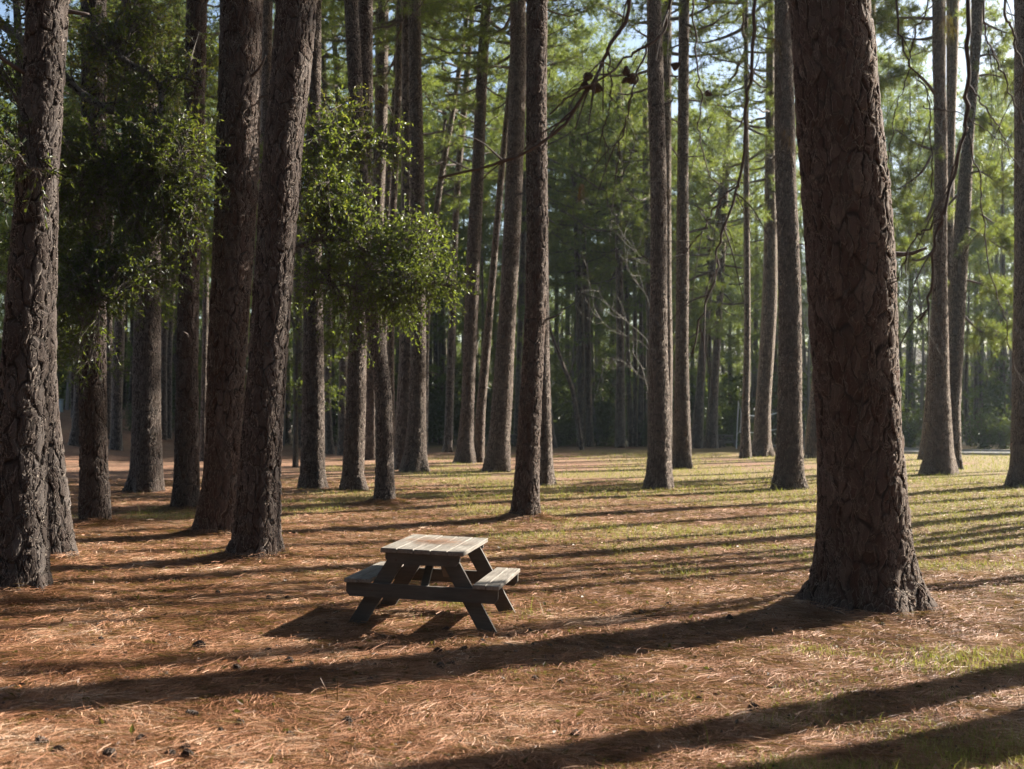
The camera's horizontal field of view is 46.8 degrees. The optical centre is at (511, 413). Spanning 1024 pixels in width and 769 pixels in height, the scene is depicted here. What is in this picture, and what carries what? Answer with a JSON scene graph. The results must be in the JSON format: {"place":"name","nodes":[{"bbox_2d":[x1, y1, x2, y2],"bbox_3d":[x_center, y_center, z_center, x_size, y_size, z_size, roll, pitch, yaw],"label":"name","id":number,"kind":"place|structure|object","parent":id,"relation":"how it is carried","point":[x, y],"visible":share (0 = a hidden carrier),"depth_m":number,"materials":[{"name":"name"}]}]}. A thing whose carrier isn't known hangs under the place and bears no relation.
{"place":"outdoors","nodes":[
{"label":"outdoors","id":0,"kind":"place"},
{"bbox_2d":[59,399,63,411],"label":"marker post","id":1,"kind":"object","parent":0,"point":[60,405],"visible":0.51,"depth_m":69.05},
{"bbox_2d":[122,400,131,430],"bbox_3d":[-20.460,0.110,64.288,1.661,1.938,1.844,0,0,-20],"label":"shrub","id":2,"kind":"object","parent":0,"point":[129,417],"visible":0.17,"depth_m":63.94,"materials":[{"name":"green plant"}]},
{"bbox_2d":[0,0,1013,347],"label":"sky","id":3,"kind":"structure","parent":0,"point":[961,54],"materials":[{"name":"white"}]},
{"bbox_2d":[0,333,1023,768],"bbox_3d":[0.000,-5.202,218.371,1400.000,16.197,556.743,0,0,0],"label":"ground","id":4,"kind":"structure","parent":0,"point":[118,463],"depth_m":22.55,"materials":[{"name":"brown soil"}]},
{"bbox_2d":[0,0,66,593],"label":"pine tree","id":5,"kind":"object","parent":4,"relation":"on","point":[24,442],"visible":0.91,"depth_m":11.75,"materials":[{"name":"brown plant"}]},
{"bbox_2d":[0,7,108,417],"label":"pine tree","id":6,"kind":"object","parent":4,"relation":"on","point":[71,372],"visible":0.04,"depth_m":64.76,"materials":[{"name":"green plant"}]},
{"bbox_2d":[47,0,88,559],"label":"pine tree","id":7,"kind":"object","parent":4,"relation":"on","point":[62,537],"visible":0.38,"depth_m":14.90,"materials":[{"name":"brown plant"}]},
{"bbox_2d":[0,0,152,446],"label":"pine tree","id":8,"kind":"object","parent":4,"relation":"on","point":[74,437],"visible":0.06,"depth_m":54.86,"materials":[{"name":"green plant"}]},
{"bbox_2d":[72,0,111,522],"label":"pine tree","id":9,"kind":"object","parent":4,"relation":"on","point":[94,496],"visible":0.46,"depth_m":20.30,"materials":[{"name":"brown plant"}]},
{"bbox_2d":[7,0,217,438],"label":"pine tree","id":10,"kind":"object","parent":4,"relation":"on","point":[109,377],"visible":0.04,"depth_m":59.43,"materials":[{"name":"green plant"}]},
{"bbox_2d":[0,0,230,399],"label":"oak tree","id":11,"kind":"object","parent":4,"relation":"on","point":[158,171],"visible":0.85,"depth_m":17.54,"materials":[{"name":"green plant"}]},
{"bbox_2d":[22,0,210,450],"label":"pine tree","id":12,"kind":"object","parent":4,"relation":"on","point":[116,440],"visible":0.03,"depth_m":55.55,"materials":[{"name":"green plant"}]},
{"bbox_2d":[121,0,165,492],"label":"pine tree","id":13,"kind":"object","parent":4,"relation":"on","point":[145,474],"visible":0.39,"depth_m":29.92,"materials":[{"name":"brown plant"}]},
{"bbox_2d":[75,0,218,438],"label":"pine tree","id":14,"kind":"object","parent":4,"relation":"on","point":[169,379],"visible":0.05,"depth_m":65.35,"materials":[{"name":"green plant"}]},
{"bbox_2d":[78,0,218,439],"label":"pine tree","id":15,"kind":"object","parent":4,"relation":"on","point":[164,337],"visible":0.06,"depth_m":64.26,"materials":[{"name":"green plant"}]},
{"bbox_2d":[57,0,302,391],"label":"oak tree","id":16,"kind":"object","parent":4,"relation":"on","point":[211,65],"visible":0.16,"depth_m":33.06,"materials":[{"name":"green plant"}]},
{"bbox_2d":[170,0,208,510],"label":"pine tree","id":17,"kind":"object","parent":4,"relation":"on","point":[186,484],"visible":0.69,"depth_m":24.00,"materials":[{"name":"brown plant"}]},
{"bbox_2d":[153,0,274,460],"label":"pine tree","id":18,"kind":"object","parent":4,"relation":"on","point":[205,316],"visible":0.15,"depth_m":50.10,"materials":[{"name":"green plant"}]},
{"bbox_2d":[190,0,268,535],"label":"pine tree","id":19,"kind":"object","parent":4,"relation":"on","point":[239,95],"visible":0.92,"depth_m":18.51,"materials":[{"name":"brown plant"}]},
{"bbox_2d":[258,0,274,199],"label":"pine tree","id":20,"kind":"object","parent":4,"relation":"on","point":[267,22],"visible":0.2,"depth_m":39.99,"materials":[{"name":"brown plant"}]},
{"bbox_2d":[224,0,317,561],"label":"pine tree","id":21,"kind":"object","parent":4,"relation":"on","point":[256,528],"visible":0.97,"depth_m":15.32,"materials":[{"name":"brown plant"}]},
{"bbox_2d":[212,3,372,447],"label":"pine tree","id":22,"kind":"object","parent":4,"relation":"on","point":[299,361],"visible":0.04,"depth_m":70.15,"materials":[{"name":"green plant"}]},
{"bbox_2d":[255,110,343,443],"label":"pine tree","id":23,"kind":"object","parent":4,"relation":"on","point":[288,436],"visible":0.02,"depth_m":79.86,"materials":[{"name":"brown plant"}]},
{"bbox_2d":[296,0,331,488],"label":"pine tree","id":24,"kind":"object","parent":4,"relation":"on","point":[312,467],"visible":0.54,"depth_m":31.50,"materials":[{"name":"brown plant"}]},
{"bbox_2d":[284,223,368,467],"bbox_3d":[-7.177,-3.157,44.152,3.785,10.696,3.742,0,0,0],"label":"oak tree","id":25,"kind":"object","parent":4,"relation":"on","point":[296,402],"visible":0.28,"depth_m":43.97,"materials":[{"name":"green plant"}]},
{"bbox_2d":[272,1,393,455],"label":"pine tree","id":26,"kind":"object","parent":4,"relation":"on","point":[341,416],"visible":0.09,"depth_m":57.07,"materials":[{"name":"green plant"}]},
{"bbox_2d":[272,3,393,453],"bbox_3d":[-9.201,-10.967,58.843,9.410,26.445,8.794,0,0,0],"label":"pine tree","id":27,"kind":"object","parent":4,"relation":"on","point":[329,445],"visible":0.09,"depth_m":58.83,"materials":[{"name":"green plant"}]},
{"bbox_2d":[339,0,377,490],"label":"pine tree","id":28,"kind":"object","parent":4,"relation":"on","point":[353,476],"visible":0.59,"depth_m":30.97,"materials":[{"name":"brown plant"}]},
{"bbox_2d":[343,0,395,501],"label":"pine tree","id":29,"kind":"object","parent":4,"relation":"on","point":[384,487],"visible":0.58,"depth_m":26.30,"materials":[{"name":"brown plant"}]},
{"bbox_2d":[259,83,487,369],"bbox_3d":[-2.567,-1.830,19.997,3.382,7.992,3.755,0,0,-27],"label":"oak tree","id":30,"kind":"object","parent":4,"relation":"on","point":[342,141],"visible":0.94,"depth_m":19.61,"materials":[{"name":"green plant"}]},
{"bbox_2d":[321,0,469,469],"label":"pine tree","id":31,"kind":"object","parent":4,"relation":"on","point":[402,402],"visible":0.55,"depth_m":42.39,"materials":[{"name":"green plant"}]},
{"bbox_2d":[321,0,471,459],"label":"pine tree","id":32,"kind":"object","parent":4,"relation":"on","point":[381,115],"visible":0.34,"depth_m":51.37,"materials":[{"name":"green plant"}]},
{"bbox_2d":[324,0,480,348],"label":"pine tree","id":33,"kind":"object","parent":4,"relation":"on","point":[389,168],"visible":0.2,"depth_m":53.35,"materials":[{"name":"green plant"}]},
{"bbox_2d":[321,0,487,447],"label":"pine tree","id":34,"kind":"object","parent":4,"relation":"on","point":[397,72],"visible":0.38,"depth_m":46.66,"materials":[{"name":"green plant"}]},
{"bbox_2d":[383,0,466,471],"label":"pine tree","id":35,"kind":"object","parent":4,"relation":"on","point":[414,458],"visible":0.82,"depth_m":40.56,"materials":[{"name":"green plant"}]},
{"bbox_2d":[396,149,490,441],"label":"pine tree","id":36,"kind":"object","parent":4,"relation":"on","point":[430,357],"visible":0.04,"depth_m":83.35,"materials":[{"name":"green plant"}]},
{"bbox_2d":[397,108,496,443],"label":"pine tree","id":37,"kind":"object","parent":4,"relation":"on","point":[441,349],"visible":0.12,"depth_m":79.93,"materials":[{"name":"green plant"}]},
{"bbox_2d":[373,1,525,453],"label":"pine tree","id":38,"kind":"object","parent":4,"relation":"on","point":[447,142],"visible":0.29,"depth_m":58.81,"materials":[{"name":"green plant"}]},
{"bbox_2d":[386,1,547,452],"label":"pine tree","id":39,"kind":"object","parent":4,"relation":"on","point":[447,447],"visible":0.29,"depth_m":61.60,"materials":[{"name":"green plant"}]},
{"bbox_2d":[439,84,504,411],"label":"pine tree","id":40,"kind":"object","parent":4,"relation":"on","point":[472,131],"visible":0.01,"depth_m":88.90,"materials":[{"name":"green plant"}]},
{"bbox_2d":[393,0,593,462],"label":"pine tree","id":41,"kind":"object","parent":4,"relation":"on","point":[465,451],"visible":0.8,"depth_m":48.41,"materials":[{"name":"green plant"}]},
{"bbox_2d":[0,0,1013,445],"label":"woods","id":42,"kind":"object","parent":4,"relation":"on","point":[992,396],"visible":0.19,"depth_m":78.15,"materials":[{"name":"plant"}]},
{"bbox_2d":[0,478,1023,768],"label":"pine straw","id":43,"kind":"object","parent":4,"relation":"on","point":[472,752],"visible":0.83,"depth_m":9.75,"materials":[{"name":"plant"}]},
{"bbox_2d":[34,735,48,745],"bbox_3d":[-2.610,1.836,6.580,0.093,0.094,0.095,7,6,-17],"label":"pine cone","id":44,"kind":"object","parent":43,"relation":"on","point":[38,739],"visible":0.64,"depth_m":6.55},
{"bbox_2d":[51,745,65,753],"bbox_3d":[-2.472,1.841,6.421,0.079,0.076,0.092,-11,-4,5],"label":"pine cone","id":45,"kind":"object","parent":43,"relation":"on","point":[55,747],"visible":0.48,"depth_m":6.42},
{"bbox_2d":[102,747,116,761],"bbox_3d":[-2.172,1.854,6.400,0.091,0.077,0.076,27,4,37],"label":"pine cone","id":46,"kind":"object","parent":43,"relation":"on","point":[109,751],"visible":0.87,"depth_m":6.39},
{"bbox_2d":[135,734,146,742],"bbox_3d":[-2.130,1.870,6.759,0.072,0.073,0.073,-31,-36,33],"label":"pine cone","id":47,"kind":"object","parent":43,"relation":"on","point":[139,736],"visible":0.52,"depth_m":6.75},
{"bbox_2d":[164,749,175,757],"bbox_3d":[-1.883,1.887,6.521,0.065,0.066,0.078,3,8,-28],"label":"pine cone","id":48,"kind":"object","parent":43,"relation":"on","point":[172,751],"visible":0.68,"depth_m":6.52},
{"bbox_2d":[180,748,194,758],"bbox_3d":[-1.780,1.890,6.518,0.088,0.087,0.086,2,-14,27],"label":"pine cone","id":49,"kind":"object","parent":43,"relation":"on","point":[187,751],"visible":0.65,"depth_m":6.50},
{"bbox_2d":[185,710,198,716],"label":"pine cone","id":50,"kind":"object","parent":43,"relation":"on","point":[187,712],"visible":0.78,"depth_m":7.40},
{"bbox_2d":[191,640,205,649],"bbox_3d":[-2.612,1.933,9.820,0.112,0.108,0.131,-10,-10,28],"label":"pine cone","id":51,"kind":"object","parent":43,"relation":"on","point":[198,643],"visible":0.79,"depth_m":9.81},
{"bbox_2d":[231,664,240,671],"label":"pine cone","id":52,"kind":"object","parent":43,"relation":"on","point":[234,666],"visible":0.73,"depth_m":8.97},
{"bbox_2d":[233,718,244,726],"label":"pine cone","id":53,"kind":"object","parent":43,"relation":"on","point":[237,721],"visible":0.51,"depth_m":7.23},
{"bbox_2d":[284,656,294,663],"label":"pine cone","id":54,"kind":"object","parent":43,"relation":"on","point":[291,660],"visible":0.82,"depth_m":9.32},
{"bbox_2d":[342,716,352,726],"bbox_3d":[-1.038,1.964,7.501,0.079,0.080,0.080,37,26,26],"label":"pine cone","id":55,"kind":"object","parent":43,"relation":"on","point":[348,719],"visible":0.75,"depth_m":7.49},
{"bbox_2d":[344,534,519,634],"bbox_3d":[-0.748,1.652,11.621,1.480,0.782,1.296,2,0,9],"label":"picnic table","id":56,"kind":"object","parent":43,"relation":"on","point":[484,577],"visible":0.98,"depth_m":11.10,"materials":[{"name":"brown wood"}]},
{"bbox_2d":[392,535,463,545],"bbox_3d":[-0.740,1.253,11.664,0.906,0.028,0.696,0,0,32],"label":"needle heap","id":57,"kind":"object","parent":56,"relation":"on","point":[442,543],"visible":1,"depth_m":11.67,"materials":[{"name":"brown plant"}]},
{"bbox_2d":[436,661,444,669],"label":"pine cone","id":58,"kind":"object","parent":43,"relation":"on","point":[440,663],"visible":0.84,"depth_m":9.35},
{"bbox_2d":[570,729,580,735],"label":"pine cone","id":59,"kind":"object","parent":43,"relation":"on","point":[573,733],"visible":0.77,"depth_m":7.51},
{"bbox_2d":[748,702,760,709],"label":"pine cone","id":60,"kind":"object","parent":43,"relation":"on","point":[754,705],"visible":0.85,"depth_m":8.34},
{"bbox_2d":[0,476,1023,768],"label":"dry leaves","id":61,"kind":"object","parent":4,"relation":"on","point":[224,666],"visible":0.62,"depth_m":9.27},
{"bbox_2d":[0,472,1023,768],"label":"bark litter","id":62,"kind":"object","parent":4,"relation":"on","point":[532,660],"visible":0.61,"depth_m":9.51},
{"bbox_2d":[430,0,595,462],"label":"pine tree","id":63,"kind":"object","parent":4,"relation":"on","point":[479,443],"visible":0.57,"depth_m":48.95,"materials":[{"name":"green plant"}]},
{"bbox_2d":[510,434,516,443],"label":"picnic table","id":64,"kind":"object","parent":4,"relation":"on","point":[512,439],"visible":0.32,"depth_m":71.67,"materials":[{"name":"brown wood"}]},
{"bbox_2d":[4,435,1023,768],"bbox_3d":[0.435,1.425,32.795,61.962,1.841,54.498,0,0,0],"label":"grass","id":65,"kind":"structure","parent":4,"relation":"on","point":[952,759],"depth_m":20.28,"materials":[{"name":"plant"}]},
{"bbox_2d":[461,0,601,471],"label":"pine tree","id":66,"kind":"object","parent":4,"relation":"on","point":[497,458],"visible":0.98,"depth_m":40.66,"materials":[{"name":"green plant"}]},
{"bbox_2d":[462,32,607,446],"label":"pine tree","id":67,"kind":"object","parent":4,"relation":"on","point":[521,288],"visible":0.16,"depth_m":72.76,"materials":[{"name":"green plant"}]},
{"bbox_2d":[509,0,562,519],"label":"pine tree","id":68,"kind":"object","parent":4,"relation":"on","point":[526,496],"visible":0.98,"depth_m":21.94,"materials":[{"name":"brown plant"}]},
{"bbox_2d":[465,15,627,447],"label":"pine tree","id":69,"kind":"object","parent":4,"relation":"on","point":[571,225],"visible":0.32,"depth_m":70.00,"materials":[{"name":"green plant"}]},
{"bbox_2d":[540,94,556,485],"bbox_3d":[0.334,-12.860,33.894,9.940,30.310,9.844,0,0,-33],"label":"pine tree","id":70,"kind":"object","parent":4,"relation":"on","point":[547,475],"visible":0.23,"depth_m":33.58,"materials":[{"name":"brown plant"}]},
{"bbox_2d":[553,417,572,445],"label":"shrub","id":71,"kind":"object","parent":4,"relation":"on","point":[561,438],"visible":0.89,"depth_m":73.04,"materials":[{"name":"green plant"}]},
{"bbox_2d":[554,410,576,444],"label":"shrub","id":72,"kind":"object","parent":4,"relation":"on","point":[572,435],"visible":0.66,"depth_m":75.60,"materials":[{"name":"green plant"}]},
{"bbox_2d":[549,320,584,449],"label":"dead tree","id":73,"kind":"object","parent":4,"relation":"on","point":[575,408],"visible":0.81,"depth_m":65.90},
{"bbox_2d":[521,75,648,446],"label":"pine tree","id":74,"kind":"object","parent":4,"relation":"on","point":[589,438],"visible":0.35,"depth_m":72.67,"materials":[{"name":"green plant"}]},
{"bbox_2d":[548,102,641,308],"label":"pine tree","id":75,"kind":"object","parent":4,"relation":"on","point":[571,252],"depth_m":82.69,"materials":[{"name":"green plant"}]},
{"bbox_2d":[548,89,649,446],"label":"pine tree","id":76,"kind":"object","parent":4,"relation":"on","point":[580,358],"visible":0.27,"depth_m":72.71,"materials":[{"name":"green plant"}]},
{"bbox_2d":[592,405,614,445],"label":"shrub","id":77,"kind":"object","parent":4,"relation":"on","point":[604,439],"visible":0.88,"depth_m":74.30,"materials":[{"name":"green plant"}]},
{"bbox_2d":[570,219,667,391],"bbox_3d":[3.335,-2.624,38.170,3.534,7.530,1.731,0,0,-8],"label":"bare sapling","id":78,"kind":"object","parent":4,"relation":"on","point":[622,307],"visible":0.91,"depth_m":37.99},
{"bbox_2d":[547,49,702,446],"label":"pine tree","id":79,"kind":"object","parent":4,"relation":"on","point":[627,297],"visible":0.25,"depth_m":71.94,"materials":[{"name":"green plant"}]},
{"bbox_2d":[548,70,705,447],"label":"pine tree","id":80,"kind":"object","parent":4,"relation":"on","point":[620,410],"visible":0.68,"depth_m":70.06,"materials":[{"name":"green plant"}]},
{"bbox_2d":[562,107,707,446],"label":"pine tree","id":81,"kind":"object","parent":4,"relation":"on","point":[635,396],"visible":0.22,"depth_m":72.74,"materials":[{"name":"green plant"}]},
{"bbox_2d":[638,416,647,445],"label":"shrub","id":82,"kind":"object","parent":4,"relation":"on","point":[644,435],"visible":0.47,"depth_m":73.11,"materials":[{"name":"green plant"}]},
{"bbox_2d":[571,70,720,447],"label":"pine tree","id":83,"kind":"object","parent":4,"relation":"on","point":[645,207],"visible":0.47,"depth_m":70.13,"materials":[{"name":"green plant"}]},
{"bbox_2d":[640,0,674,489],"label":"pine tree","id":84,"kind":"object","parent":4,"relation":"on","point":[659,473],"visible":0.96,"depth_m":31.55,"materials":[{"name":"brown plant"}]},
{"bbox_2d":[563,0,773,449],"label":"pine tree","id":85,"kind":"object","parent":4,"relation":"on","point":[670,81],"visible":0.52,"depth_m":55.57,"materials":[{"name":"green plant"}]},
{"bbox_2d":[595,0,765,468],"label":"pine tree","id":86,"kind":"object","parent":4,"relation":"on","point":[681,451],"visible":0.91,"depth_m":43.94,"materials":[{"name":"green plant"}]},
{"bbox_2d":[611,99,777,447],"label":"pine tree","id":87,"kind":"object","parent":4,"relation":"on","point":[697,437],"visible":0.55,"depth_m":68.95,"materials":[{"name":"green plant"}]},
{"bbox_2d":[630,125,801,447],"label":"pine tree","id":88,"kind":"object","parent":4,"relation":"on","point":[711,437],"visible":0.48,"depth_m":68.96,"materials":[{"name":"green plant"}]},
{"bbox_2d":[718,412,740,445],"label":"shrub","id":89,"kind":"object","parent":4,"relation":"on","point":[731,428],"visible":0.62,"depth_m":73.04,"materials":[{"name":"green plant"}]},
{"bbox_2d":[664,0,795,457],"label":"pine tree","id":90,"kind":"object","parent":4,"relation":"on","point":[745,450],"visible":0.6,"depth_m":53.41,"materials":[{"name":"green plant"}]},
{"bbox_2d":[439,0,1023,399],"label":"pine tree","id":91,"kind":"object","parent":4,"relation":"on","point":[594,86],"visible":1,"depth_m":7.01,"materials":[{"name":"green plant"}]},
{"bbox_2d":[671,0,802,456],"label":"pine tree","id":92,"kind":"object","parent":4,"relation":"on","point":[761,445],"visible":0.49,"depth_m":55.61,"materials":[{"name":"green plant"}]},
{"bbox_2d":[736,401,776,448],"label":"volleyball net","id":93,"kind":"object","parent":4,"relation":"on","point":[750,423],"visible":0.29,"depth_m":67.95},
{"bbox_2d":[770,0,808,489],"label":"pine tree","id":94,"kind":"object","parent":4,"relation":"on","point":[789,471],"visible":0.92,"depth_m":31.28,"materials":[{"name":"brown plant"}]},
{"bbox_2d":[768,0,883,458],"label":"pine tree","id":95,"kind":"object","parent":4,"relation":"on","point":[810,450],"visible":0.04,"depth_m":53.33,"materials":[{"name":"brown plant"}]},
{"bbox_2d":[788,0,940,620],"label":"pine tree","id":96,"kind":"object","parent":4,"relation":"on","point":[864,557],"visible":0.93,"depth_m":12.02,"materials":[{"name":"brown plant"}]},
{"bbox_2d":[871,0,916,25],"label":"pine tree","id":97,"kind":"object","parent":4,"relation":"on","point":[872,7],"visible":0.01,"depth_m":53.29,"materials":[{"name":"green plant"}]},
{"bbox_2d":[901,399,923,447],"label":"shrub","id":98,"kind":"object","parent":4,"relation":"on","point":[915,433],"visible":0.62,"depth_m":67.42,"materials":[{"name":"green plant"}]},
{"bbox_2d":[871,0,959,475],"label":"pine tree","id":99,"kind":"object","parent":4,"relation":"on","point":[938,455],"visible":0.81,"depth_m":39.04,"materials":[{"name":"green plant"}]},
{"bbox_2d":[898,0,959,305],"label":"pine tree","id":100,"kind":"object","parent":4,"relation":"on","point":[951,67],"visible":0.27,"depth_m":46.66,"materials":[{"name":"brown plant"}]},
{"bbox_2d":[879,0,1000,459],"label":"pine tree","id":101,"kind":"object","parent":4,"relation":"on","point":[923,435],"visible":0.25,"depth_m":52.06,"materials":[{"name":"green plant"}]},
{"bbox_2d":[918,0,1013,469],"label":"pine tree","id":102,"kind":"object","parent":4,"relation":"on","point":[965,212],"visible":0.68,"depth_m":42.72,"materials":[{"name":"green plant"}]},
{"bbox_2d":[961,401,1009,448],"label":"shrub","id":103,"kind":"object","parent":4,"relation":"on","point":[981,435],"visible":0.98,"depth_m":67.35,"materials":[{"name":"green plant"}]},
{"bbox_2d":[987,411,1010,448],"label":"shrub","id":104,"kind":"object","parent":4,"relation":"on","point":[1003,437],"visible":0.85,"depth_m":67.45,"materials":[{"name":"green plant"}]},
{"bbox_2d":[1003,0,1023,487],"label":"pine tree","id":105,"kind":"object","parent":4,"relation":"on","point":[1015,475],"visible":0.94,"depth_m":31.84,"materials":[{"name":"brown plant"}]},
{"bbox_2d":[718,435,738,447],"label":"picnic table","id":106,"kind":"object","parent":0,"point":[721,441],"visible":0.62,"depth_m":70.53,"materials":[{"name":"brown wood"}]},
{"bbox_2d":[803,445,1009,452],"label":"road","id":107,"kind":"structure","parent":0,"point":[963,451],"depth_m":62.16,"materials":[{"name":"asphalt"}]},
{"bbox_2d":[751,444,1009,454],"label":"kerb","id":108,"kind":"structure","parent":107,"relation":"on","point":[915,452],"depth_m":59.47,"materials":[{"name":"concrete"}]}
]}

